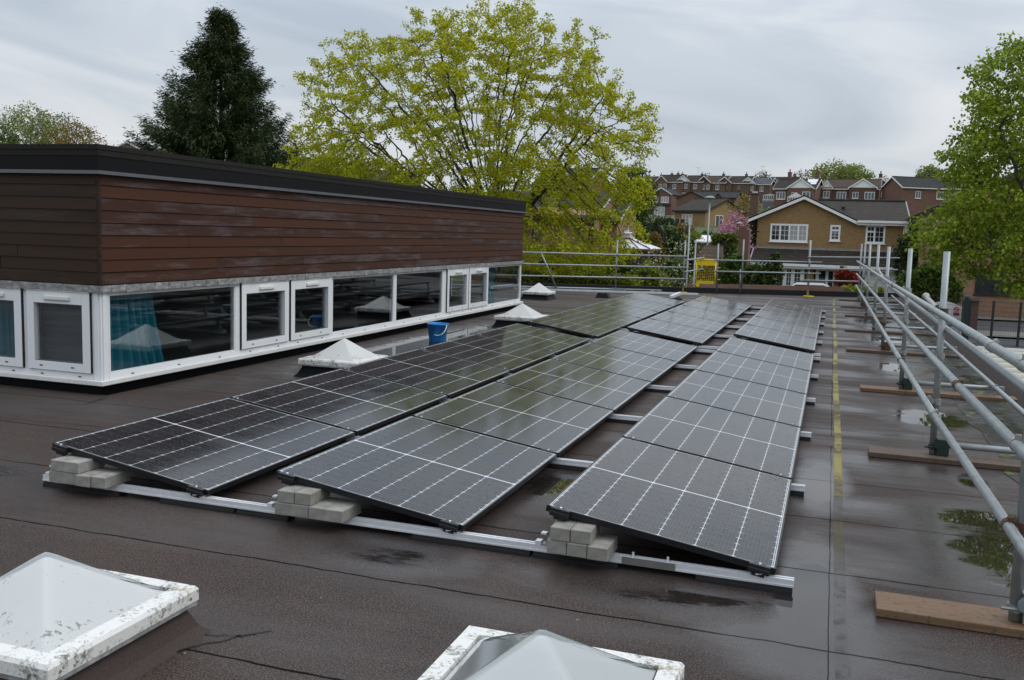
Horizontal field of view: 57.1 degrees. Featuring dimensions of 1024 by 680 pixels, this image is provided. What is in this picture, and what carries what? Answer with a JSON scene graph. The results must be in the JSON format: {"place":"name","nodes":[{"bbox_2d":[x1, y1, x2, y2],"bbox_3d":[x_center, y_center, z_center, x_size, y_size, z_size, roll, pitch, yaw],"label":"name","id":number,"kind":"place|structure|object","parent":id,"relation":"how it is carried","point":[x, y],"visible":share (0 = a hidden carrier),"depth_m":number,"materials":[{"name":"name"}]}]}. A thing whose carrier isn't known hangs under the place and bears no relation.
{"place":"outdoors","nodes":[
{"label":"outdoors","id":0,"kind":"place"},
{"bbox_2d":[0,286,1023,679],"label":"flat roof","id":1,"kind":"structure","parent":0,"point":[300,598],"depth_m":4.70,"materials":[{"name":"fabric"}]},
{"bbox_2d":[0,552,210,679],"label":"rooflight","id":2,"kind":"object","parent":1,"relation":"on","point":[62,618],"visible":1,"depth_m":3.37,"materials":[{"name":"white plastic"}]},
{"bbox_2d":[0,144,526,394],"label":"clerestory block","id":3,"kind":"structure","parent":1,"relation":"on","point":[123,269],"depth_m":10.42,"materials":[{"name":"brown wood"}]},
{"bbox_2d":[0,287,24,370],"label":"opening window","id":4,"kind":"structure","parent":3,"relation":"in","point":[11,294],"depth_m":8.98,"materials":[{"name":"white plastic"}]},
{"bbox_2d":[26,289,92,376],"bbox_3d":[-4.255,-0.070,8.849,0.753,0.818,0.088,4,7,18],"label":"opening window","id":5,"kind":"structure","parent":3,"relation":"in","point":[34,297],"depth_m":8.82,"materials":[{"name":"white plastic"}]},
{"bbox_2d":[109,286,234,373],"bbox_3d":[-3.472,-0.131,9.742,0.052,0.783,1.958,4,7,18],"label":"fixed window","id":6,"kind":"structure","parent":3,"relation":"in","point":[232,287],"depth_m":10.08,"materials":[{"name":"white plastic"}]},
{"bbox_2d":[240,280,289,351],"bbox_3d":[-2.942,-0.299,11.199,0.088,0.818,0.987,4,7,18],"label":"opening window","id":7,"kind":"structure","parent":3,"relation":"in","point":[283,286],"depth_m":11.17,"materials":[{"name":"white plastic"}]},
{"bbox_2d":[289,277,332,342],"bbox_3d":[-2.606,-0.401,12.181,0.088,0.818,1.006,4,7,18],"label":"opening window","id":8,"kind":"structure","parent":3,"relation":"in","point":[326,283],"depth_m":12.14,"materials":[{"name":"white plastic"}]},
{"bbox_2d":[445,267,469,313],"bbox_3d":[-0.985,-0.893,16.912,0.088,0.818,1.012,4,7,18],"label":"opening window","id":9,"kind":"structure","parent":3,"relation":"in","point":[458,271],"depth_m":16.93,"materials":[{"name":"white plastic"}]},
{"bbox_2d":[468,266,488,307],"bbox_3d":[-0.649,-0.996,17.894,0.088,0.818,1.034,4,7,18],"label":"opening window","id":10,"kind":"structure","parent":3,"relation":"in","point":[472,270],"depth_m":17.97,"materials":[{"name":"white plastic"}]},
{"bbox_2d":[294,338,387,376],"bbox_3d":[-1.858,0.181,10.416,0.790,0.402,0.810,4,7,18],"label":"rooflight","id":11,"kind":"object","parent":1,"relation":"on","point":[342,353],"visible":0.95,"depth_m":10.18,"materials":[{"name":"white plastic"}]},
{"bbox_2d":[42,451,793,594],"bbox_3d":[-0.771,0.913,5.056,4.402,0.235,0.080,4,7,18],"label":"mounting rail","id":12,"kind":"object","parent":1,"relation":"on","point":[771,583],"visible":0.65,"depth_m":4.84,"materials":[{"name":"metal"}]},
{"bbox_2d":[49,468,96,484],"bbox_3d":[-2.622,0.803,5.662,0.205,0.066,0.215,4,7,17],"label":"concrete brick","id":13,"kind":"object","parent":12,"relation":"on","point":[61,477],"visible":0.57,"depth_m":5.56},
{"bbox_2d":[51,454,104,473],"bbox_3d":[-2.604,0.737,5.647,0.205,0.066,0.215,4,7,19],"label":"concrete brick","id":14,"kind":"object","parent":13,"relation":"on","point":[74,463],"visible":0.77,"depth_m":5.57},
{"bbox_2d":[91,468,130,488],"bbox_3d":[-2.376,0.820,5.576,0.100,0.066,0.215,4,7,18],"label":"concrete brick","id":15,"kind":"object","parent":12,"relation":"on","point":[110,478],"visible":0.89,"depth_m":5.52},
{"bbox_2d":[51,397,354,497],"bbox_3d":[-1.987,0.677,6.350,1.134,0.067,1.786,13,10,17],"label":"solar panel","id":16,"kind":"object","parent":12,"relation":"on","point":[207,449],"visible":1,"depth_m":6.15,"materials":[{"name":"black"}]},
{"bbox_2d":[275,497,327,517],"bbox_3d":[-1.155,0.905,5.163,0.205,0.066,0.215,4,7,18],"label":"concrete brick","id":17,"kind":"object","parent":12,"relation":"on","point":[294,509],"visible":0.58,"depth_m":5.06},
{"bbox_2d":[295,486,329,505],"bbox_3d":[-1.089,0.842,5.142,0.100,0.066,0.215,4,7,17],"label":"concrete brick","id":18,"kind":"object","parent":17,"relation":"on","point":[309,496],"visible":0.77,"depth_m":5.05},
{"bbox_2d":[309,497,361,522],"bbox_3d":[-0.956,0.920,5.094,0.205,0.066,0.215,4,7,19],"label":"concrete brick","id":19,"kind":"object","parent":12,"relation":"on","point":[335,510],"visible":1,"depth_m":5.02,"materials":[{"name":"concrete"}]},
{"bbox_2d":[276,416,556,533],"bbox_3d":[-0.504,0.780,5.852,1.134,0.067,1.786,13,10,17],"label":"solar panel","id":20,"kind":"object","parent":12,"relation":"on","point":[447,477],"visible":1,"depth_m":5.63,"materials":[{"name":"black"}]},
{"bbox_2d":[547,537,567,554],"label":"concrete brick","id":21,"kind":"object","parent":12,"relation":"on","point":[556,547],"visible":0.47,"depth_m":4.59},
{"bbox_2d":[550,518,578,541],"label":"concrete brick","id":22,"kind":"object","parent":21,"relation":"on","point":[560,530],"visible":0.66,"depth_m":4.59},
{"bbox_2d":[567,542,587,557],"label":"concrete brick","id":23,"kind":"object","parent":12,"relation":"on","point":[576,550],"visible":0.48,"depth_m":4.55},
{"bbox_2d":[570,520,599,544],"bbox_3d":[0.364,0.943,4.649,0.100,0.066,0.215,4,7,18],"label":"concrete brick","id":24,"kind":"object","parent":23,"relation":"on","point":[583,532],"visible":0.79,"depth_m":4.56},
{"bbox_2d":[587,534,617,561],"bbox_3d":[0.445,1.018,4.615,0.100,0.066,0.215,4,7,20],"label":"concrete brick","id":25,"kind":"object","parent":12,"relation":"on","point":[602,547],"visible":1,"depth_m":4.54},
{"bbox_2d":[546,437,791,577],"bbox_3d":[0.975,0.882,5.356,1.134,0.067,1.786,13,10,17],"label":"solar panel","id":26,"kind":"object","parent":12,"relation":"on","point":[727,512],"visible":1,"depth_m":5.11,"materials":[{"name":"black"}]},
{"bbox_2d":[427,322,448,341],"bbox_3d":[-1.087,-0.115,13.806,0.349,0.265,0.332,4,7,18],"label":"bucket","id":27,"kind":"object","parent":1,"relation":"on","point":[437,331],"visible":1,"depth_m":13.70,"materials":[{"name":"blue plastic"}]},
{"bbox_2d":[492,303,547,328],"bbox_3d":[0.174,-0.435,16.332,0.840,0.402,0.820,4,7,18],"label":"rooflight","id":28,"kind":"object","parent":1,"relation":"on","point":[522,313],"visible":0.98,"depth_m":16.09,"materials":[{"name":"white plastic"}]},
{"bbox_2d":[520,283,556,300],"bbox_3d":[0.661,-1.216,23.280,0.750,0.402,0.770,4,7,18],"label":"rooflight","id":29,"kind":"object","parent":1,"relation":"on","point":[538,291],"visible":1,"depth_m":23.03,"materials":[{"name":"white plastic"}]},
{"bbox_2d":[418,625,684,679],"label":"rooflight","id":30,"kind":"object","parent":1,"relation":"on","point":[473,653],"visible":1,"depth_m":2.98,"materials":[{"name":"white plastic"}]},
{"bbox_2d":[452,240,687,292],"bbox_3d":[1.674,-2.171,26.887,7.259,1.540,0.748,1,7,-10],"label":"scaffold guardrail","id":31,"kind":"object","parent":1,"relation":"on","point":[615,277],"visible":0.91,"depth_m":27.09,"materials":[{"name":"metal"}]},
{"bbox_2d":[337,435,804,496],"bbox_3d":[-0.198,0.739,6.732,4.402,0.235,0.080,4,7,18],"label":"mounting rail","id":32,"kind":"object","parent":1,"relation":"on","point":[583,465],"visible":0.07,"depth_m":6.50,"materials":[{"name":"metal"}]},
{"bbox_2d":[230,369,447,434],"bbox_3d":[-1.411,0.502,8.030,1.134,0.067,1.786,13,10,17],"label":"solar panel","id":33,"kind":"object","parent":32,"relation":"on","point":[357,403],"visible":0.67,"depth_m":7.89,"materials":[{"name":"black"}]},
{"bbox_2d":[412,382,613,456],"bbox_3d":[0.072,0.605,7.533,1.134,0.067,1.786,13,10,17],"label":"solar panel","id":34,"kind":"object","parent":32,"relation":"on","point":[558,426],"visible":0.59,"depth_m":7.39,"materials":[{"name":"black"}]},
{"bbox_2d":[622,396,800,478],"bbox_3d":[1.550,0.708,7.037,1.134,0.067,1.786,13,10,17],"label":"solar panel","id":35,"kind":"object","parent":32,"relation":"on","point":[738,439],"visible":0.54,"depth_m":6.89,"materials":[{"name":"black"}]},
{"bbox_2d":[433,399,811,440],"bbox_3d":[0.377,0.564,8.408,4.402,0.235,0.080,4,7,18],"label":"mounting rail","id":36,"kind":"object","parent":1,"relation":"on","point":[634,420],"visible":0.08,"depth_m":8.18,"materials":[{"name":"metal"}]},
{"bbox_2d":[342,349,509,397],"bbox_3d":[-0.836,0.327,9.710,1.134,0.067,1.786,13,10,17],"label":"solar panel","id":37,"kind":"object","parent":36,"relation":"on","point":[450,376],"visible":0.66,"depth_m":9.60,"materials":[{"name":"black"}]},
{"bbox_2d":[495,359,651,412],"bbox_3d":[0.647,0.430,9.213,1.134,0.067,1.786,13,10,17],"label":"solar panel","id":38,"kind":"object","parent":36,"relation":"on","point":[614,392],"visible":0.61,"depth_m":9.10,"materials":[{"name":"black"}]},
{"bbox_2d":[666,370,806,427],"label":"solar panel","id":39,"kind":"object","parent":36,"relation":"on","point":[775,404],"visible":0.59,"depth_m":8.60,"materials":[{"name":"black"}]},
{"bbox_2d":[498,373,815,405],"bbox_3d":[0.954,0.389,10.093,4.402,0.235,0.080,4,7,18],"label":"mounting rail","id":40,"kind":"object","parent":1,"relation":"on","point":[669,389],"visible":0.07,"depth_m":9.86,"materials":[{"name":"metal"}]},
{"bbox_2d":[419,334,554,372],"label":"solar panel","id":41,"kind":"object","parent":40,"relation":"on","point":[510,356],"visible":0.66,"depth_m":11.29,"materials":[{"name":"black"}]},
{"bbox_2d":[551,342,677,383],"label":"solar panel","id":42,"kind":"object","parent":40,"relation":"on","point":[649,368],"visible":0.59,"depth_m":10.80,"materials":[{"name":"black"}]},
{"bbox_2d":[695,351,810,393],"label":"solar panel","id":43,"kind":"object","parent":40,"relation":"on","point":[759,372],"visible":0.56,"depth_m":10.30,"materials":[{"name":"black"}]},
{"bbox_2d":[452,281,898,297],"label":"roof kerb","id":44,"kind":"structure","parent":1,"relation":"attached to","point":[765,292],"depth_m":27.99,"materials":[{"name":"black metal"}]},
{"bbox_2d":[530,325,820,356],"bbox_3d":[2.247,-0.004,13.868,4.402,0.235,0.080,4,7,18],"label":"mounting rail","id":45,"kind":"object","parent":1,"relation":"on","point":[716,348],"visible":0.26,"depth_m":13.64,"materials":[{"name":"metal"}]},
{"bbox_2d":[527,313,621,338],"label":"solar panel","id":46,"kind":"object","parent":45,"relation":"on","point":[592,329],"visible":1,"depth_m":14.98,"materials":[{"name":"black"}]},
{"bbox_2d":[627,318,715,345],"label":"solar panel","id":47,"kind":"object","parent":45,"relation":"on","point":[696,336],"visible":0.99,"depth_m":14.46,"materials":[{"name":"black"}]},
{"bbox_2d":[734,324,816,353],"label":"solar panel","id":48,"kind":"object","parent":45,"relation":"on","point":[781,338],"visible":0.98,"depth_m":13.94,"materials":[{"name":"black"}]},
{"bbox_2d":[544,355,817,380],"bbox_3d":[1.525,0.215,11.759,4.402,0.235,0.080,4,7,18],"label":"mounting rail","id":49,"kind":"object","parent":1,"relation":"on","point":[813,377],"visible":0.08,"depth_m":11.53,"materials":[{"name":"metal"}]},
{"bbox_2d":[476,323,589,354],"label":"solar panel","id":50,"kind":"object","parent":49,"relation":"on","point":[556,343],"visible":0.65,"depth_m":12.99,"materials":[{"name":"black"}]},
{"bbox_2d":[592,330,697,362],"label":"solar panel","id":51,"kind":"object","parent":49,"relation":"on","point":[678,352],"visible":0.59,"depth_m":12.49,"materials":[{"name":"black"}]},
{"bbox_2d":[716,337,813,370],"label":"solar panel","id":52,"kind":"object","parent":49,"relation":"on","point":[769,353],"visible":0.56,"depth_m":12.00,"materials":[{"name":"black"}]},
{"bbox_2d":[614,328,821,345],"bbox_3d":[2.815,-0.176,15.525,4.402,0.235,0.080,4,7,18],"label":"mounting rail","id":53,"kind":"object","parent":1,"relation":"on","point":[717,336],"visible":0.1,"depth_m":15.30,"materials":[{"name":"metal"}]},
{"bbox_2d":[559,306,641,327],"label":"solar panel","id":54,"kind":"object","parent":53,"relation":"on","point":[613,318],"visible":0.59,"depth_m":16.77,"materials":[{"name":"black"}]},
{"bbox_2d":[650,311,727,333],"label":"solar panel","id":55,"kind":"object","parent":53,"relation":"on","point":[693,321],"visible":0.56,"depth_m":16.27,"materials":[{"name":"black"}]},
{"bbox_2d":[745,316,818,337],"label":"solar panel","id":56,"kind":"object","parent":53,"relation":"on","point":[797,329],"visible":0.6,"depth_m":15.78,"materials":[{"name":"black"}]},
{"bbox_2d":[633,320,823,334],"bbox_3d":[3.385,-0.350,17.192,4.402,0.235,0.080,4,7,18],"label":"mounting rail","id":57,"kind":"object","parent":1,"relation":"on","point":[739,327],"visible":0.06,"depth_m":16.96,"materials":[{"name":"metal"}]},
{"bbox_2d":[585,301,658,319],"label":"solar panel","id":58,"kind":"object","parent":57,"relation":"on","point":[637,312],"visible":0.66,"depth_m":18.44,"materials":[{"name":"black"}]},
{"bbox_2d":[667,305,736,324],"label":"solar panel","id":59,"kind":"object","parent":57,"relation":"on","point":[705,314],"visible":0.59,"depth_m":17.95,"materials":[{"name":"black"}]},
{"bbox_2d":[754,309,819,328],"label":"solar panel","id":60,"kind":"object","parent":57,"relation":"on","point":[807,322],"visible":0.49,"depth_m":17.45,"materials":[{"name":"black"}]},
{"bbox_2d":[651,313,824,326],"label":"mounting rail","id":61,"kind":"object","parent":1,"relation":"on","point":[746,320],"visible":0.05,"depth_m":18.63,"materials":[{"name":"metal"}]},
{"bbox_2d":[606,296,672,312],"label":"solar panel","id":62,"kind":"object","parent":61,"relation":"on","point":[644,304],"visible":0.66,"depth_m":20.11,"materials":[{"name":"black"}]},
{"bbox_2d":[682,300,744,317],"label":"solar panel","id":63,"kind":"object","parent":61,"relation":"on","point":[717,308],"visible":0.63,"depth_m":19.60,"materials":[{"name":"black"}]},
{"bbox_2d":[762,304,820,320],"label":"solar panel","id":64,"kind":"object","parent":61,"relation":"on","point":[793,312],"visible":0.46,"depth_m":19.11,"materials":[{"name":"black"}]},
{"bbox_2d":[699,239,899,296],"bbox_3d":[8.505,-2.151,28.003,5.729,1.656,0.871,2,7,-2],"label":"scaffold guardrail","id":65,"kind":"object","parent":1,"relation":"on","point":[740,286],"visible":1,"depth_m":27.71,"materials":[{"name":"metal"}]},
{"bbox_2d":[833,299,842,497],"bbox_3d":[5.125,0.078,14.928,0.071,0.001,25.400,4,7,18],"label":"yellow line","id":66,"kind":"object","parent":1,"relation":"on","point":[838,478],"visible":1,"depth_m":8.21,"materials":[{"name":"paint"}]},
{"bbox_2d":[860,385,1017,401],"bbox_3d":[4.644,0.585,10.220,1.620,0.039,0.228,4,7,19],"label":"scaffold board","id":67,"kind":"object","parent":1,"relation":"on","point":[945,394],"visible":0.61,"depth_m":10.20,"materials":[{"name":"wood"}]},
{"bbox_2d":[855,244,1023,623],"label":"scaffold guardrail","id":68,"kind":"object","parent":67,"relation":"on","point":[1012,529],"visible":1,"depth_m":7.00,"materials":[{"name":"metal"}]},
{"bbox_2d":[868,446,1020,471],"bbox_3d":[3.526,0.916,7.031,1.620,0.039,0.228,4,7,19],"label":"scaffold board","id":69,"kind":"object","parent":1,"relation":"on","point":[950,459],"visible":1,"depth_m":7.07,"materials":[{"name":"wood"}]},
{"bbox_2d":[874,591,1023,638],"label":"scaffold board","id":70,"kind":"object","parent":1,"relation":"on","point":[963,616],"visible":1,"depth_m":4.08,"materials":[{"name":"wood"}]},
{"bbox_2d":[887,301,1023,482],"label":"silted gutter","id":71,"kind":"object","parent":1,"relation":"on","point":[1009,416],"visible":0.3,"depth_m":9.74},
{"bbox_2d":[898,296,1023,408],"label":"roof kerb","id":72,"kind":"structure","parent":1,"relation":"attached to","point":[993,376],"depth_m":12.68,"materials":[{"name":"grey metal"}]},
{"bbox_2d":[0,0,1023,193],"label":"sky","id":73,"kind":"structure","parent":0,"point":[739,87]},
{"bbox_2d":[452,201,1022,339],"bbox_3d":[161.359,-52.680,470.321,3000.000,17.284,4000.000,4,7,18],"label":"ground","id":74,"kind":"structure","parent":0,"point":[699,229],"depth_m":114.90,"materials":[{"name":"green plant"}]},
{"bbox_2d":[0,100,68,143],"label":"willow tree","id":75,"kind":"object","parent":74,"relation":"on","point":[20,127],"visible":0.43,"depth_m":99.24,"materials":[{"name":"green plant"}]},
{"bbox_2d":[41,119,106,144],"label":"oak tree","id":76,"kind":"object","parent":74,"relation":"on","point":[72,141],"visible":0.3,"depth_m":95.22,"materials":[{"name":"green plant"}]},
{"bbox_2d":[121,5,310,168],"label":"cypress tree","id":77,"kind":"object","parent":74,"relation":"on","point":[220,52],"visible":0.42,"depth_m":49.46,"materials":[{"name":"green plant"}]},
{"bbox_2d":[272,0,663,281],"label":"maple tree","id":78,"kind":"object","parent":74,"relation":"on","point":[354,168],"visible":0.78,"depth_m":36.03,"materials":[{"name":"green plant"}]},
{"bbox_2d":[471,191,635,280],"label":"brick house","id":79,"kind":"structure","parent":74,"relation":"on","point":[607,206],"depth_m":52.20,"materials":[{"name":"brown brick"}]},
{"bbox_2d":[497,269,642,285],"bbox_3d":[2.230,-0.988,37.371,5.751,3.640,2.076,4,7,18],"label":"hedge","id":80,"kind":"object","parent":74,"relation":"on","point":[597,281],"visible":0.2,"depth_m":36.61,"materials":[{"name":"green plant"}]},
{"bbox_2d":[603,162,661,239],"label":"lime tree","id":81,"kind":"object","parent":74,"relation":"on","point":[645,213],"visible":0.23,"depth_m":75.52,"materials":[{"name":"green plant"}]},
{"bbox_2d":[618,226,660,271],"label":"conservatory","id":82,"kind":"object","parent":74,"relation":"on","point":[642,247],"visible":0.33,"depth_m":52.57,"materials":[{"name":"plastic"}]},
{"bbox_2d":[626,258,670,286],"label":"garden shrub","id":83,"kind":"object","parent":74,"relation":"on","point":[646,272],"visible":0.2,"depth_m":41.98,"materials":[{"name":"green plant"}]},
{"bbox_2d":[643,215,678,244],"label":"garden shrub","id":84,"kind":"object","parent":74,"relation":"on","point":[655,227],"visible":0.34,"depth_m":71.17,"materials":[{"name":"green plant"}]},
{"bbox_2d":[651,187,680,215],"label":"house","id":85,"kind":"structure","parent":74,"relation":"on","point":[666,198],"depth_m":226.04,"materials":[{"name":"red brick"}]},
{"bbox_2d":[655,171,687,194],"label":"house","id":86,"kind":"structure","parent":74,"relation":"on","point":[672,181],"depth_m":255.91,"materials":[{"name":"red brick"}]},
{"bbox_2d":[660,253,691,286],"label":"garden shrub","id":87,"kind":"object","parent":74,"relation":"on","point":[679,272],"visible":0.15,"depth_m":44.55,"materials":[{"name":"green plant"}]},
{"bbox_2d":[655,223,707,286],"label":"apple tree","id":88,"kind":"object","parent":74,"relation":"on","point":[676,245],"visible":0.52,"depth_m":40.51,"materials":[{"name":"green plant"}]},
{"bbox_2d":[678,167,707,194],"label":"house","id":89,"kind":"structure","parent":74,"relation":"on","point":[691,183],"depth_m":254.00,"materials":[{"name":"brown brick"}]},
{"bbox_2d":[671,198,746,226],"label":"house","id":90,"kind":"structure","parent":74,"relation":"on","point":[695,210],"depth_m":122.57,"materials":[{"name":"brick"}]},
{"bbox_2d":[697,245,724,280],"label":"garden shed","id":91,"kind":"structure","parent":74,"relation":"on","point":[710,251],"depth_m":46.49,"materials":[{"name":"brown wood"}]},
{"bbox_2d":[709,232,738,261],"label":"clipped hedge","id":92,"kind":"object","parent":74,"relation":"on","point":[728,240],"visible":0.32,"depth_m":47.45,"materials":[{"name":"green plant"}]},
{"bbox_2d":[706,251,765,284],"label":"privet hedge","id":93,"kind":"object","parent":74,"relation":"on","point":[729,278],"visible":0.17,"depth_m":40.77,"materials":[{"name":"green plant"}]},
{"bbox_2d":[719,172,754,202],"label":"house","id":94,"kind":"structure","parent":74,"relation":"on","point":[735,184],"depth_m":250.20,"materials":[{"name":"brown brick"}]},
{"bbox_2d":[742,166,776,202],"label":"house","id":95,"kind":"structure","parent":74,"relation":"on","point":[762,186],"depth_m":248.29,"materials":[{"name":"brown brick"}]},
{"bbox_2d":[750,252,784,284],"bbox_3d":[10.650,-1.547,39.715,1.585,4.365,1.098,4,7,18],"label":"ivy bush","id":96,"kind":"object","parent":74,"relation":"on","point":[768,278],"visible":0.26,"depth_m":39.45,"materials":[{"name":"green plant"}]},
{"bbox_2d":[773,169,822,206],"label":"house","id":97,"kind":"structure","parent":74,"relation":"on","point":[789,186],"depth_m":170.35,"materials":[{"name":"red brick"}]},
{"bbox_2d":[746,191,910,292],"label":"buff house","id":98,"kind":"structure","parent":74,"relation":"on","point":[789,230],"depth_m":62.23,"materials":[{"name":"brick"}]},
{"bbox_2d":[769,223,808,242],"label":"window","id":99,"kind":"structure","parent":98,"relation":"in","point":[784,233],"depth_m":62.96,"materials":[{"name":"white plastic"}]},
{"bbox_2d":[864,225,885,244],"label":"window","id":100,"kind":"structure","parent":98,"relation":"in","point":[875,234],"depth_m":61.25,"materials":[{"name":"white plastic"}]},
{"bbox_2d":[807,159,865,182],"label":"beech tree","id":101,"kind":"object","parent":74,"relation":"on","point":[825,174],"visible":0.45,"depth_m":268.80,"materials":[{"name":"green plant"}]},
{"bbox_2d":[821,178,881,199],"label":"house","id":102,"kind":"structure","parent":74,"relation":"on","point":[863,188],"depth_m":170.50,"materials":[{"name":"red brick"}]},
{"bbox_2d":[892,218,918,283],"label":"laurel bush","id":103,"kind":"object","parent":74,"relation":"on","point":[900,264],"visible":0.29,"depth_m":54.96,"materials":[{"name":"green plant"}]},
{"bbox_2d":[881,176,946,219],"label":"house","id":104,"kind":"structure","parent":74,"relation":"on","point":[917,194],"depth_m":163.23,"materials":[{"name":"red brick"}]},
{"bbox_2d":[895,260,965,308],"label":"laurel bush","id":105,"kind":"object","parent":74,"relation":"on","point":[925,279],"visible":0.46,"depth_m":49.05,"materials":[{"name":"green plant"}]},
{"bbox_2d":[904,31,1023,300],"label":"sycamore tree","id":106,"kind":"object","parent":74,"relation":"on","point":[980,142],"visible":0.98,"depth_m":23.54,"materials":[{"name":"green plant"}]},
{"bbox_2d":[908,172,1023,317],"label":"brick building","id":107,"kind":"structure","parent":74,"relation":"on","point":[985,292],"depth_m":53.16,"materials":[{"name":"brown brick"}]},
{"bbox_2d":[973,271,1011,296],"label":"window","id":108,"kind":"structure","parent":107,"relation":"in","point":[987,289],"depth_m":53.11,"materials":[{"name":"black glass"}]},
{"bbox_2d":[968,338,1023,348],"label":"car park","id":109,"kind":"structure","parent":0,"point":[1006,342],"depth_m":44.00,"materials":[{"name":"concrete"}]},
{"bbox_2d":[926,295,1023,346],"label":"fence","id":110,"kind":"object","parent":109,"relation":"on","point":[967,310],"visible":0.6,"depth_m":43.34,"materials":[{"name":"metal"}]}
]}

